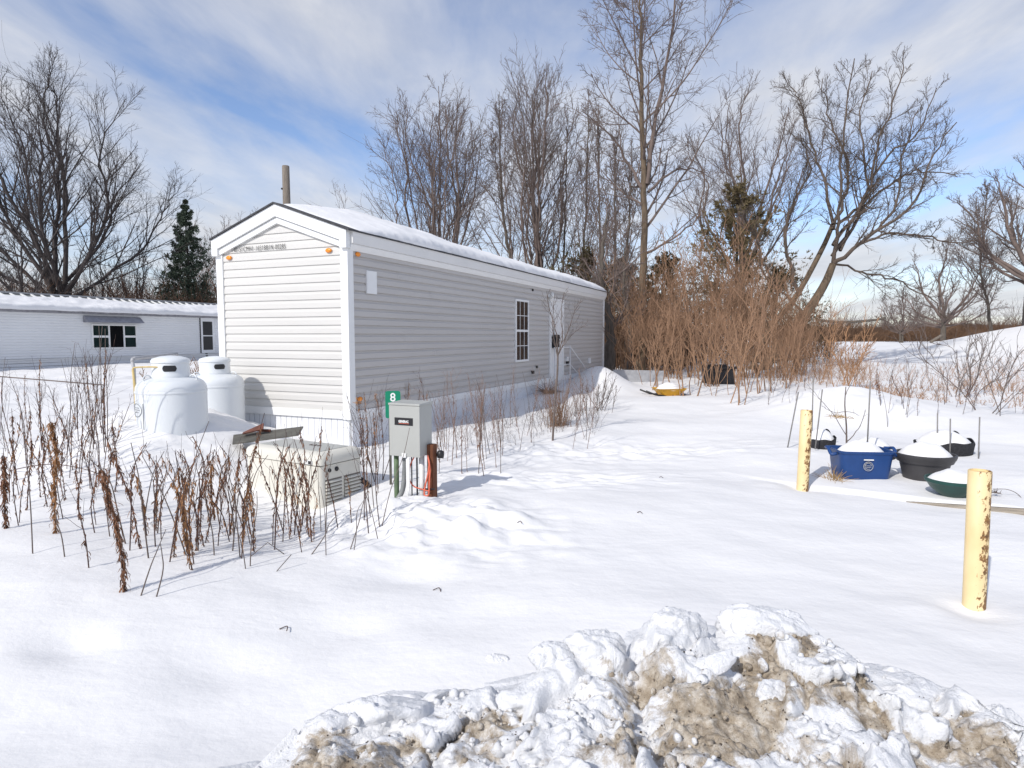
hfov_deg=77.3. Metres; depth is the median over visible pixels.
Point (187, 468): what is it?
dead weed
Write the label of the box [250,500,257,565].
dead weed
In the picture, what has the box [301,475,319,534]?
dead weed
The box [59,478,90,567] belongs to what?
dead weed
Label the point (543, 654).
snow chunk
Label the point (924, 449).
snow heap
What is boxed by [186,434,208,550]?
dead weed
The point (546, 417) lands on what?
weed growth
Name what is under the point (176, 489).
dead weed
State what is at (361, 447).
dead weed
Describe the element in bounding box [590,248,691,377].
thicket shrub
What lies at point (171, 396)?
propane tank
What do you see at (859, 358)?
red shrub
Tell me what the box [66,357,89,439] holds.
dead weed
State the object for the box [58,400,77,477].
dead weed
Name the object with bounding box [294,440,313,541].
dead weed
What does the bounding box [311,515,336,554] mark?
dead weed
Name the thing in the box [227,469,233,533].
dead weed
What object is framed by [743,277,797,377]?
thicket shrub
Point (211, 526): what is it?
dead weed
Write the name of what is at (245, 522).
dead weed
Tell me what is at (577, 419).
dead weed
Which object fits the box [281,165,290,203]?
chimney pipe
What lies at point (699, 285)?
thicket shrub
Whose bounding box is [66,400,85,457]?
dead weed
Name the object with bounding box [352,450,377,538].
dead weed
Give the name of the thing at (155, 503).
dead weed
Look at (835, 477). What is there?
dead grass tuft
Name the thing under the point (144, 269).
young tree
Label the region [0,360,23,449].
dead weed
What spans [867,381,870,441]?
garden stake
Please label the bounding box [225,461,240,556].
dead weed
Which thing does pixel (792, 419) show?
garden stake
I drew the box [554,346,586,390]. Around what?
porch railing
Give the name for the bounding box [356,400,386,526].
dead weed
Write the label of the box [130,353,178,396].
bent pipe
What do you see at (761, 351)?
sapling
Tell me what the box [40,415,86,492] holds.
dead weed
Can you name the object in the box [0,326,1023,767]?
snow ground
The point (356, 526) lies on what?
dead weed
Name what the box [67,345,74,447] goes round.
dead weed
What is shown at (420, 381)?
dead weed
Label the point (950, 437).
garden stake
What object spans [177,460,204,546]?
dead weed
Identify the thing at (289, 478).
dead weed
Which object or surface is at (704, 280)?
thicket shrub
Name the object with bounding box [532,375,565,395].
dead plant
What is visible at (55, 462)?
dead weed
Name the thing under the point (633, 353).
sapling
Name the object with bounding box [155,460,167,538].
dead weed
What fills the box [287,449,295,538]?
dead weed
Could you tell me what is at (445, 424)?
dead weed
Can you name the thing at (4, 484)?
dead weed
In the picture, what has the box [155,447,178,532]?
dead weed
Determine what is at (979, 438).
garden stake
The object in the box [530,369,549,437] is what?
dead weed
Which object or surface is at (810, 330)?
thicket shrub
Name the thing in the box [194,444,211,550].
dead weed
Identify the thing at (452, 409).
dead weed
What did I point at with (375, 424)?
dead weed
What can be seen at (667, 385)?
snow heap
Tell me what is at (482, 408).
dead weed
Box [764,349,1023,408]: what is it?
weed growth
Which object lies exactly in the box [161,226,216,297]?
distant tree
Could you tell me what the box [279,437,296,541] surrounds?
dead weed
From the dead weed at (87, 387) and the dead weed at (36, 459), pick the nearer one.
the dead weed at (36, 459)
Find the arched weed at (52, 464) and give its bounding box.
[11,464,97,473]
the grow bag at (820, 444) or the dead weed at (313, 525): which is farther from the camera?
the grow bag at (820, 444)
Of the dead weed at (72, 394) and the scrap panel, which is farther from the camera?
the dead weed at (72, 394)
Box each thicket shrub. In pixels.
[563,241,654,369]
[588,262,661,360]
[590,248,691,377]
[604,257,680,369]
[614,282,658,362]
[618,270,672,369]
[627,264,691,369]
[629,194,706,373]
[629,256,692,373]
[640,240,713,377]
[647,288,700,376]
[648,257,713,379]
[648,266,699,374]
[659,221,732,371]
[662,224,749,368]
[670,228,787,379]
[677,190,793,377]
[677,246,769,370]
[680,276,740,386]
[700,250,767,365]
[703,267,771,385]
[705,260,806,380]
[709,240,804,378]
[716,260,773,375]
[717,225,816,377]
[730,241,802,375]
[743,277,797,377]
[760,288,810,377]
[761,296,803,372]
[765,267,848,380]
[769,266,824,372]
[773,292,810,369]
[783,285,818,359]
[783,310,810,374]
[787,291,863,375]
[788,297,829,374]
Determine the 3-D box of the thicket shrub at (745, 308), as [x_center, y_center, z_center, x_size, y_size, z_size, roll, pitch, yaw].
[7.221,-2.223,20.232,2.810,4.629,2.527,-1,4,-7]
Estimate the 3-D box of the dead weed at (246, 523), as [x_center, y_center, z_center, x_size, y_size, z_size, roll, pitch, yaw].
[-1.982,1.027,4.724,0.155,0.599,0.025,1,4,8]
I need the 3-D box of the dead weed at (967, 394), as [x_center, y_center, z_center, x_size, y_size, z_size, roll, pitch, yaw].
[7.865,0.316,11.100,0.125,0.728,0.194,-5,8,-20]
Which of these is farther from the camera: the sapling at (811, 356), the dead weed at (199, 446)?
the sapling at (811, 356)
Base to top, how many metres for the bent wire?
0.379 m
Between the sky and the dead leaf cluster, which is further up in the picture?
the sky
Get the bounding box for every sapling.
[602,309,643,369]
[617,303,693,385]
[633,277,700,389]
[655,302,730,395]
[674,303,741,395]
[677,317,711,385]
[684,300,731,375]
[706,259,797,404]
[716,329,752,379]
[725,317,782,392]
[739,295,780,393]
[742,309,766,376]
[753,318,791,385]
[768,306,820,388]
[773,315,828,381]
[790,294,855,372]
[803,297,853,379]
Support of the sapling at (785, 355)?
on the snow ground at (208, 662)
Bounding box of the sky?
[0,0,1023,327]
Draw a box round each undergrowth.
[0,236,216,302]
[604,237,859,370]
[793,314,1021,341]
[810,294,1021,330]
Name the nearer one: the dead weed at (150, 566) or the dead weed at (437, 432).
the dead weed at (150, 566)
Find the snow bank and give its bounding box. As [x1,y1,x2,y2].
[217,620,1023,767]
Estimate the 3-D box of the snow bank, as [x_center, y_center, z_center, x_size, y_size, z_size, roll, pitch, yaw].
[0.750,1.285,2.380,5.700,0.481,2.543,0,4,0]
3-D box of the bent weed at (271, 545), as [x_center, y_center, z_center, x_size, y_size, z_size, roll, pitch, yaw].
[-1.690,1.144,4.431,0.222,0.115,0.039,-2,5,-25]
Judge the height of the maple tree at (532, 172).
16.736 m
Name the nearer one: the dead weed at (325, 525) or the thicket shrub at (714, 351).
the dead weed at (325, 525)
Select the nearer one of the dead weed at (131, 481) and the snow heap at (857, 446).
the dead weed at (131, 481)
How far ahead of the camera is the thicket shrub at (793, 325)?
20.05 m
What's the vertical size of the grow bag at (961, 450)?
0.298 m
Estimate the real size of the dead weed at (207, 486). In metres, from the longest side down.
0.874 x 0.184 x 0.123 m
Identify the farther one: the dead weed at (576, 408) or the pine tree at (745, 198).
the pine tree at (745, 198)
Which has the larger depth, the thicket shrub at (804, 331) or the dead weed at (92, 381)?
the thicket shrub at (804, 331)
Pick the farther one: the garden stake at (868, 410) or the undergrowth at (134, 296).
the undergrowth at (134, 296)
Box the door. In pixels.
[549,298,563,377]
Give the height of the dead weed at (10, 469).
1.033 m
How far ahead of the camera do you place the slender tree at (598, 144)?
29.33 m
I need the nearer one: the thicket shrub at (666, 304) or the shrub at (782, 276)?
the thicket shrub at (666, 304)
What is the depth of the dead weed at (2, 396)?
8.82 m
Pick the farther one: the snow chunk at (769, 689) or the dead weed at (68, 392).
the dead weed at (68, 392)
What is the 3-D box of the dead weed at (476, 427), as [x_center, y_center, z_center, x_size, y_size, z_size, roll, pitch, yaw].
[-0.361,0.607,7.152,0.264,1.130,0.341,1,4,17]
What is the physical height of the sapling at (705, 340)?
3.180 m
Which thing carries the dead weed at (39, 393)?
on the snow ground at (208, 662)
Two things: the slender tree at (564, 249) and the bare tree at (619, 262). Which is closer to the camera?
the bare tree at (619, 262)
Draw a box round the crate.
[702,364,736,384]
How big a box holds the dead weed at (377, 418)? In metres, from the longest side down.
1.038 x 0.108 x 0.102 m
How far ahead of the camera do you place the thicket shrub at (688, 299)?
21.46 m
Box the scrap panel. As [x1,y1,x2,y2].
[232,423,302,444]
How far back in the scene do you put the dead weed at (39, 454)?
5.78 m
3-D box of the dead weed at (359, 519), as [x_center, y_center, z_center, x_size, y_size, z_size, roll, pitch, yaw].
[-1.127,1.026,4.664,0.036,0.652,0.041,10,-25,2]
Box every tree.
[0,42,209,295]
[0,218,79,293]
[0,226,12,279]
[60,241,145,297]
[77,226,178,298]
[150,199,215,302]
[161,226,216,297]
[181,207,256,288]
[183,215,230,293]
[303,71,513,248]
[331,180,347,208]
[410,34,606,269]
[449,82,564,270]
[524,102,597,277]
[538,288,588,440]
[546,88,617,281]
[549,237,678,320]
[552,0,758,369]
[558,84,634,288]
[561,197,656,370]
[570,103,648,333]
[594,134,662,363]
[597,219,645,369]
[604,258,656,357]
[646,251,707,361]
[660,68,854,313]
[660,174,812,358]
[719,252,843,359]
[732,44,981,369]
[806,368,865,442]
[875,284,933,342]
[886,236,1014,340]
[935,179,1023,331]
[946,154,1023,325]
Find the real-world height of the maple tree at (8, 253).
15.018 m
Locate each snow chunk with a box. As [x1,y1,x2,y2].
[485,653,509,662]
[527,640,574,670]
[562,629,626,658]
[650,606,707,642]
[694,649,736,675]
[714,603,818,636]
[755,679,785,701]
[810,635,827,644]
[984,704,1022,725]
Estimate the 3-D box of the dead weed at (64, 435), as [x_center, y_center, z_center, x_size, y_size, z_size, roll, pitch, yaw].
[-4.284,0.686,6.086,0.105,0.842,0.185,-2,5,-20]
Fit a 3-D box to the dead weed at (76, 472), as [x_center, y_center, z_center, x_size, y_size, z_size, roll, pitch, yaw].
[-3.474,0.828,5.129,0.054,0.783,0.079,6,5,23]
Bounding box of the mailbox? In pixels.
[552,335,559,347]
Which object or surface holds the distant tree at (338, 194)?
on the snow ground at (208, 662)
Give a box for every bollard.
[796,410,812,491]
[962,468,992,611]
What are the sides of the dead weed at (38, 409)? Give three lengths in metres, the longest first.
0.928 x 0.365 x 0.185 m
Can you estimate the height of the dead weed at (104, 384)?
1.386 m
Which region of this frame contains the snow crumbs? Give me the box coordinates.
[255,629,1022,767]
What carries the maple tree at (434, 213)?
on the snow ground at (208, 662)
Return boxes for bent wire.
[0,376,103,402]
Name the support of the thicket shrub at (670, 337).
on the snow ground at (208, 662)
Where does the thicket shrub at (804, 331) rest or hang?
on the snow ground at (208, 662)
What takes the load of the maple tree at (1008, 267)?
on the snow ground at (208, 662)
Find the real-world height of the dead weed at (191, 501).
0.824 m
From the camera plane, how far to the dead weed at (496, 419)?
8.08 m
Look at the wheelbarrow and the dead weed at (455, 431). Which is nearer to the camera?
the dead weed at (455, 431)
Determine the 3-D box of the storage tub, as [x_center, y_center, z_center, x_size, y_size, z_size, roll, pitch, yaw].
[3.848,0.903,7.086,0.724,0.434,0.434,0,4,6]
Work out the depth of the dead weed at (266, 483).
4.96 m
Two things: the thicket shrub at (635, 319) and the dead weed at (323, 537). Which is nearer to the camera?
the dead weed at (323, 537)
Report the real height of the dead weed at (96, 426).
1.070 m
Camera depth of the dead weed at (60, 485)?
5.63 m
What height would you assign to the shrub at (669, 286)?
6.602 m
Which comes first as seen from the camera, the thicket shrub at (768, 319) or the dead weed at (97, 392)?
the dead weed at (97, 392)
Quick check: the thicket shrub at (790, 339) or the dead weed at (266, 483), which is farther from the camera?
the thicket shrub at (790, 339)
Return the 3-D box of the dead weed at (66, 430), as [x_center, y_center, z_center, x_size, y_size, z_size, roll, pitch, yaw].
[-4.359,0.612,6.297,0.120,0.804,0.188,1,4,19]
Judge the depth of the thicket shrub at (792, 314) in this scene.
21.50 m
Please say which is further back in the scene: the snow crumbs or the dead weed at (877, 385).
the dead weed at (877, 385)
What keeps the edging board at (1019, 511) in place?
on the snow ground at (208, 662)
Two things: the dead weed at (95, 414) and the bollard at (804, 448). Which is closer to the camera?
the dead weed at (95, 414)
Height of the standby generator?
0.763 m
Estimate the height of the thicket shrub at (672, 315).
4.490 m
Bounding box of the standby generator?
[246,439,371,508]
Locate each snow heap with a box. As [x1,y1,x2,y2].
[656,382,681,388]
[811,428,833,440]
[837,440,883,451]
[856,436,892,450]
[898,441,952,457]
[916,430,970,444]
[928,468,966,483]
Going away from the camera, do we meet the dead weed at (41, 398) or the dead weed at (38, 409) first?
the dead weed at (38, 409)
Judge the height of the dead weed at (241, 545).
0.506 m
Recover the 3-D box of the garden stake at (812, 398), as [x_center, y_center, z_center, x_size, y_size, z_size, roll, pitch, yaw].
[4.153,0.402,8.854,0.026,1.027,0.016,0,4,0]
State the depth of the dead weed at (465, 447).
7.23 m
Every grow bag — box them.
[811,429,836,449]
[913,431,975,456]
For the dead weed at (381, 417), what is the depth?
6.67 m
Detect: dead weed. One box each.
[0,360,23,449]
[0,361,4,427]
[0,422,18,494]
[0,448,10,528]
[2,366,26,460]
[7,405,25,501]
[9,408,17,479]
[9,433,25,525]
[11,419,51,500]
[16,375,28,432]
[16,430,42,522]
[20,407,32,553]
[21,383,46,450]
[25,394,32,464]
[25,418,35,510]
[31,379,66,430]
[31,417,68,518]
[32,359,45,449]
[33,376,46,423]
[36,405,63,500]
[36,440,40,496]
[39,416,47,506]
[40,375,72,469]
[40,399,63,481]
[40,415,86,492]
[45,415,62,533]
[56,489,66,556]
[57,440,66,499]
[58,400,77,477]
[59,417,65,454]
[59,452,65,500]
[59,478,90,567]
[61,360,76,427]
[61,405,71,462]
[62,344,105,433]
[65,369,78,429]
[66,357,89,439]
[66,390,109,472]
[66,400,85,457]
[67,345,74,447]
[68,372,105,443]
[71,398,98,488]
[73,439,81,519]
[74,349,90,418]
[76,418,101,476]
[77,335,131,446]
[80,389,101,480]
[80,421,92,489]
[80,448,103,523]
[81,360,94,443]
[81,389,109,471]
[86,443,98,532]
[88,367,106,419]
[91,460,125,543]
[93,326,102,436]
[95,458,130,592]
[98,349,109,429]
[98,460,109,536]
[99,334,104,452]
[100,424,141,548]
[103,398,123,470]
[105,339,107,438]
[106,446,112,518]
[107,394,136,513]
[108,418,119,491]
[121,423,147,550]
[130,465,149,535]
[131,443,148,557]
[140,529,165,595]
[141,450,161,546]
[142,456,186,555]
[145,452,163,514]
[153,466,160,530]
[154,455,159,529]
[155,445,167,512]
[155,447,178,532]
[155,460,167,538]
[156,543,163,596]
[168,473,190,554]
[169,437,202,561]
[171,471,190,557]
[172,449,188,475]
[174,463,188,527]
[175,451,185,546]
[175,465,199,563]
[176,435,197,521]
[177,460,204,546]
[180,485,192,569]
[185,421,208,497]
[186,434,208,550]
[186,463,196,554]
[192,470,206,519]
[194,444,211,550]
[195,448,216,535]
[199,440,223,521]
[202,460,229,541]
[202,484,209,522]
[205,444,230,542]
[205,493,214,554]
[209,449,215,519]
[210,455,221,529]
[214,434,234,504]
[214,441,242,528]
[215,436,241,535]
[216,450,231,545]
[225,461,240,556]
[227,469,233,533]
[230,445,240,534]
[231,457,254,551]
[232,458,258,558]
[232,467,251,550]
[232,484,250,544]
[232,518,245,568]
[237,442,252,526]
[240,473,253,539]
[244,455,267,521]
[245,413,264,507]
[250,478,255,550]
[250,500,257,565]
[252,434,282,530]
[264,463,280,544]
[269,424,289,549]
[273,434,301,530]
[274,432,286,530]
[276,454,289,526]
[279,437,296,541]
[280,463,300,541]
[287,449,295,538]
[291,451,309,536]
[292,484,305,551]
[294,415,314,534]
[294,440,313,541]
[299,407,326,533]
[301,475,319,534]
[306,438,315,527]
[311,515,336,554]
[314,430,337,527]
[318,481,320,529]
[320,487,325,552]
[326,454,332,524]
[336,464,351,522]
[344,396,374,481]
[346,384,377,519]
[346,393,378,532]
[350,482,370,548]
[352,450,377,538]
[354,422,373,515]
[354,500,363,549]
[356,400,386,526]
[361,393,370,457]
[365,413,381,489]
[367,396,387,461]
[368,408,373,507]
[373,378,389,479]
[374,387,379,447]
[377,404,381,474]
[382,428,409,525]
[415,366,424,397]
[427,394,443,449]
[433,368,460,461]
[433,412,438,460]
[434,395,447,450]
[437,386,449,446]
[437,390,452,448]
[442,372,457,449]
[444,399,454,460]
[451,402,462,457]
[457,399,472,473]
[462,372,481,457]
[463,428,469,471]
[464,397,472,446]
[466,394,483,458]
[467,383,484,438]
[467,392,492,475]
[470,382,484,469]
[475,374,484,436]
[476,379,489,453]
[476,392,495,452]
[478,397,485,473]
[480,378,496,456]
[484,393,500,451]
[487,387,500,447]
[487,387,506,454]
[489,421,497,462]
[492,382,504,434]
[500,410,503,472]
[508,373,513,426]
[508,373,516,426]
[509,389,520,437]
[526,378,540,434]
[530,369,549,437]
[536,376,552,431]
[565,373,575,417]
[571,386,583,434]
[573,393,580,445]
[577,370,587,423]
[578,364,586,411]
[580,367,598,427]
[587,386,598,448]
[874,366,880,405]
[890,372,903,407]
[963,382,973,412]
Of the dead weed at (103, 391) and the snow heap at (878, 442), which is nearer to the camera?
the dead weed at (103, 391)
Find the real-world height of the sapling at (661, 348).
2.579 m
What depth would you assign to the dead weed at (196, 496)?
5.30 m
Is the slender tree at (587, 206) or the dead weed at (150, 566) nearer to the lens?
the dead weed at (150, 566)
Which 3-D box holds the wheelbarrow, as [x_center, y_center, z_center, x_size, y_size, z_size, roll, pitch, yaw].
[3.833,0.301,15.968,1.197,0.402,0.607,-1,4,-8]
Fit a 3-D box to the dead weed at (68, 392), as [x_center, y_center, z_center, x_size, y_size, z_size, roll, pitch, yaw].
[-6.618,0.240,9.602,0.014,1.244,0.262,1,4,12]
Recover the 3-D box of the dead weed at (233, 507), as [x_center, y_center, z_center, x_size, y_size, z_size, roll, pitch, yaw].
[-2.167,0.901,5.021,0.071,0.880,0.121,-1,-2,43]
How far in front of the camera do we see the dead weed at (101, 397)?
6.61 m
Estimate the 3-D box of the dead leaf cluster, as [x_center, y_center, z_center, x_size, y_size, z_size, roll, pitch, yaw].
[3.933,0.367,7.698,0.326,0.133,0.265,2,5,25]
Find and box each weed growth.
[447,396,608,444]
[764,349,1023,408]
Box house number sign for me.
[385,391,399,484]
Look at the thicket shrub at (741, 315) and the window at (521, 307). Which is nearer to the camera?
the window at (521, 307)
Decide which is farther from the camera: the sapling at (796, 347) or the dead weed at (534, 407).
the sapling at (796, 347)
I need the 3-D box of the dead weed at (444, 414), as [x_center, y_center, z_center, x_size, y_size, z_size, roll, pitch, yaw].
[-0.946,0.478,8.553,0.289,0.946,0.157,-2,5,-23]
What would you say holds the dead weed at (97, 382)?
on the snow ground at (208, 662)
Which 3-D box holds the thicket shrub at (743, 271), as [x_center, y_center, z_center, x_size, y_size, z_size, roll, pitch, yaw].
[7.242,-3.182,21.476,2.996,6.540,3.433,0,4,2]
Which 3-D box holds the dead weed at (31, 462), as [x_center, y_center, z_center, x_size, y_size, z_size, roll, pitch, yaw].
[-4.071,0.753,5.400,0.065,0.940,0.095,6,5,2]
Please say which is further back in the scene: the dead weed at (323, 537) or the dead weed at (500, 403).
the dead weed at (500, 403)
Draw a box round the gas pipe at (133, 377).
[132,366,157,420]
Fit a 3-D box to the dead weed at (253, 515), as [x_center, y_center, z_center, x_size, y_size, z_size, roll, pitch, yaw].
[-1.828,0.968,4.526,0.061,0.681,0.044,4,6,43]
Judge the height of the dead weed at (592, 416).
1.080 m
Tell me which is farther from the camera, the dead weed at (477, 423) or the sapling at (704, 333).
the sapling at (704, 333)
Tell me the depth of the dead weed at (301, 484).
4.95 m
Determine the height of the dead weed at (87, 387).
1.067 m
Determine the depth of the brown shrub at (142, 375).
14.82 m
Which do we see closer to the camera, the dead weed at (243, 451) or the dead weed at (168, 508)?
the dead weed at (168, 508)
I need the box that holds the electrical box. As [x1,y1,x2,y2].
[388,399,443,497]
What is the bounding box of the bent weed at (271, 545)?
[251,542,283,555]
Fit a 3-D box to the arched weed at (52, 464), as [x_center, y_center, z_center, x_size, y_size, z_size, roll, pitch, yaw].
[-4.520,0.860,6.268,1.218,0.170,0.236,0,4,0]
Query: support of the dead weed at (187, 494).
on the snow ground at (208, 662)
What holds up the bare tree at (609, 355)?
on the snow ground at (208, 662)
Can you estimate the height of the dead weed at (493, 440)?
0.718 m
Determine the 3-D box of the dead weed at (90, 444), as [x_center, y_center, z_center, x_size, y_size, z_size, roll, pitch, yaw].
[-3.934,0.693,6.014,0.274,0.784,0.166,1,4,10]
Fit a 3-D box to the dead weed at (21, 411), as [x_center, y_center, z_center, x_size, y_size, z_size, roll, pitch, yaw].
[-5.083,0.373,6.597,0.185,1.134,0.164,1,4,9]
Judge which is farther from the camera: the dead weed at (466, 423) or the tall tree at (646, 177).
the tall tree at (646, 177)
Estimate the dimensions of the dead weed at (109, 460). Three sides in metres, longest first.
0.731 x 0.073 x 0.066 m
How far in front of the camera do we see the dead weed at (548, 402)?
9.89 m
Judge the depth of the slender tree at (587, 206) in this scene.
30.38 m
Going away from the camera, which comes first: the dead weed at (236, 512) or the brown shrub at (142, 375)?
the dead weed at (236, 512)
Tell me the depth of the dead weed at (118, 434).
5.27 m
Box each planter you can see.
[896,449,957,481]
[924,473,966,497]
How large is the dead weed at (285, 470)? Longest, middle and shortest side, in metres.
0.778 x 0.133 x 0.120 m
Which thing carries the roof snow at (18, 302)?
on the mobile home at (36, 336)
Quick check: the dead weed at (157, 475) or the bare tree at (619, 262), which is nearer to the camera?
the dead weed at (157, 475)
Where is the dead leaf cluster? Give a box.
[824,411,853,418]
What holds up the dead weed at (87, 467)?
on the snow ground at (208, 662)
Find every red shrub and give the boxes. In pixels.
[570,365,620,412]
[813,305,882,386]
[884,308,1023,415]
[888,290,1018,397]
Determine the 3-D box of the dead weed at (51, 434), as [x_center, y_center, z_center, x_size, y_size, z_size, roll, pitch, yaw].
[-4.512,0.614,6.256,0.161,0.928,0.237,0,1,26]
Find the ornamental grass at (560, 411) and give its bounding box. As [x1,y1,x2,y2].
[529,375,589,428]
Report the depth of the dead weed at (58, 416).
6.24 m
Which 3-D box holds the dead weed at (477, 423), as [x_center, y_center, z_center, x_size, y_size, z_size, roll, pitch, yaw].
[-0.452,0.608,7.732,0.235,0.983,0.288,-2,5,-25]
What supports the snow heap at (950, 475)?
on the planter at (951, 490)
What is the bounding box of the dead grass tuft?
[812,465,857,482]
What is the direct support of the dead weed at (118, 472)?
on the snow ground at (208, 662)
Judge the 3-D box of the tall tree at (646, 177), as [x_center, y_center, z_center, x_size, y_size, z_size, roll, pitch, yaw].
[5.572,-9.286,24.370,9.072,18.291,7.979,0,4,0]
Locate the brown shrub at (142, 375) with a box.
[140,358,198,378]
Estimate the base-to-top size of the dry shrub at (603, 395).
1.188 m
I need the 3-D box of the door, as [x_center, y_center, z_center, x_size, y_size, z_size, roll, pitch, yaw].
[1.171,-1.186,16.537,0.087,2.020,1.069,2,5,23]
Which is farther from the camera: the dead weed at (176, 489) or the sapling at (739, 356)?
the sapling at (739, 356)
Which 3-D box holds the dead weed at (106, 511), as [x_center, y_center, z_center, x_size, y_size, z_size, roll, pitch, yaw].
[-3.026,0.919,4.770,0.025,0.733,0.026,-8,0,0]
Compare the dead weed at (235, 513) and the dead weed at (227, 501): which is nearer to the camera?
the dead weed at (235, 513)
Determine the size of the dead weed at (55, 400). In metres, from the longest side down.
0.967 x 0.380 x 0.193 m
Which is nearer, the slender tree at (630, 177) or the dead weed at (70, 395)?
the dead weed at (70, 395)
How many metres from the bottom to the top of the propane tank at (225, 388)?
1.334 m
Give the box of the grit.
[287,637,1015,767]
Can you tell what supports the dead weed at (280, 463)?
on the snow ground at (208, 662)
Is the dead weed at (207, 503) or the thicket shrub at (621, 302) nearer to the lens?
the dead weed at (207, 503)
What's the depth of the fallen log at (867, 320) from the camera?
59.63 m
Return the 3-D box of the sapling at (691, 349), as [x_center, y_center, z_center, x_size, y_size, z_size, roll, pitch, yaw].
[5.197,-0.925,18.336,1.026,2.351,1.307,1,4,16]
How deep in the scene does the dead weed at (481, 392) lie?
8.80 m
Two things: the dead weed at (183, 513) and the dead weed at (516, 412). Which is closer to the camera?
the dead weed at (183, 513)
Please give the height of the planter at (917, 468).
0.340 m
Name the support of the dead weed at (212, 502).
on the snow ground at (208, 662)
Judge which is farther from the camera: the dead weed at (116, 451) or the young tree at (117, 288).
the young tree at (117, 288)
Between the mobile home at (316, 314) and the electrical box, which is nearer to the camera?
the electrical box
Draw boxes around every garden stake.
[787,392,798,447]
[812,376,813,430]
[815,389,822,448]
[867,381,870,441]
[949,419,950,452]
[978,417,980,458]
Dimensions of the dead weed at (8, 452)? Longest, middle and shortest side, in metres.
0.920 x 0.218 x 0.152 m
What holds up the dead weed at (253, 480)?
on the snow ground at (208, 662)
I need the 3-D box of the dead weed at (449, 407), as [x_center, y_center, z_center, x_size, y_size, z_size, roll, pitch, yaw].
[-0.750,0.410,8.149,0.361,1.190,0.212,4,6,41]
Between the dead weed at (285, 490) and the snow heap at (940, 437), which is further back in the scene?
the snow heap at (940, 437)
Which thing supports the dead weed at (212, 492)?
on the snow ground at (208, 662)
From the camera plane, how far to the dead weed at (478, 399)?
8.58 m
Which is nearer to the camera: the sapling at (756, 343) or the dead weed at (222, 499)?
the dead weed at (222, 499)
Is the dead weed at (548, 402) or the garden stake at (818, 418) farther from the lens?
the dead weed at (548, 402)
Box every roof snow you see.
[0,294,217,315]
[284,204,606,291]
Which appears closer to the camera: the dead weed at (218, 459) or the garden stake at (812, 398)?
the dead weed at (218, 459)
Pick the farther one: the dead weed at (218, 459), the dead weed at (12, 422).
the dead weed at (12, 422)
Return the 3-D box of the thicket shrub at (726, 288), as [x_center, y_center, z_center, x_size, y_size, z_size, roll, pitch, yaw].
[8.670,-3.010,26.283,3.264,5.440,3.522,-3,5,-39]
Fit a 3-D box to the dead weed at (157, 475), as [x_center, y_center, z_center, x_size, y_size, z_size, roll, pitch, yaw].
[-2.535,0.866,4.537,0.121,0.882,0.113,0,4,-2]
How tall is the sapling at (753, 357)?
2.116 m
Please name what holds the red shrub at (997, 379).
on the snow ground at (208, 662)
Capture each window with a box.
[91,324,137,348]
[199,318,214,352]
[514,299,528,361]
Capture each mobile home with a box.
[0,291,218,369]
[209,202,607,446]
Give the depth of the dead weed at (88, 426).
6.34 m
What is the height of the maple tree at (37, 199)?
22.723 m
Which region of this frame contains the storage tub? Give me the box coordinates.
[824,445,896,479]
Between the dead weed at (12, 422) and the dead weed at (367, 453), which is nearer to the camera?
the dead weed at (367, 453)
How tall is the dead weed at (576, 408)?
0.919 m
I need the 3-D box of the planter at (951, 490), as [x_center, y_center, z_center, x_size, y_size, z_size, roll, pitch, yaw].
[4.265,1.022,6.192,0.490,0.220,0.490,0,4,0]
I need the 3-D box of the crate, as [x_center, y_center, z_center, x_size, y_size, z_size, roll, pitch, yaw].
[6.007,-0.243,18.625,0.820,0.630,0.580,-1,4,-12]
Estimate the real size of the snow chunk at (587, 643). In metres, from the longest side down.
0.292 x 0.239 x 0.186 m
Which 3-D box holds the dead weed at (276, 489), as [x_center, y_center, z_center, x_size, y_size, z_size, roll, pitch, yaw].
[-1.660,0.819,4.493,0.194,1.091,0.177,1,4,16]
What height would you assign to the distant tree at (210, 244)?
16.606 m
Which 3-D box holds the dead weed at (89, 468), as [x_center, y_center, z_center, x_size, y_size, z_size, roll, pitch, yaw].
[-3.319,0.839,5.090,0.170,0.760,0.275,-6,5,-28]
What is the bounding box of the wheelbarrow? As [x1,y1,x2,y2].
[640,387,686,395]
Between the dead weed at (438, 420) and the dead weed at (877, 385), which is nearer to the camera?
the dead weed at (438, 420)
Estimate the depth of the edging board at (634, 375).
19.72 m
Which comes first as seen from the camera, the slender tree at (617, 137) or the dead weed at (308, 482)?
the dead weed at (308, 482)
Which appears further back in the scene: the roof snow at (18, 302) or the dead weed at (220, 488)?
the roof snow at (18, 302)
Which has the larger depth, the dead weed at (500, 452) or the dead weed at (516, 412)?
the dead weed at (516, 412)
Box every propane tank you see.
[134,355,207,435]
[193,356,244,419]
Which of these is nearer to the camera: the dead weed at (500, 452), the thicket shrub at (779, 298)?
the dead weed at (500, 452)
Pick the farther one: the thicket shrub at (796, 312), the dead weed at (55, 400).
the thicket shrub at (796, 312)
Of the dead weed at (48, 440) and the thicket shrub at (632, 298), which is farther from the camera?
the thicket shrub at (632, 298)
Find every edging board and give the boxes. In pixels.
[613,370,663,381]
[906,501,1023,514]
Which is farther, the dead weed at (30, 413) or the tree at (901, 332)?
the tree at (901, 332)
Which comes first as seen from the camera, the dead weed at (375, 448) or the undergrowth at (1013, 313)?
the dead weed at (375, 448)
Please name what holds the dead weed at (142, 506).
on the snow ground at (208, 662)
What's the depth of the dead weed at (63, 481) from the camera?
5.67 m

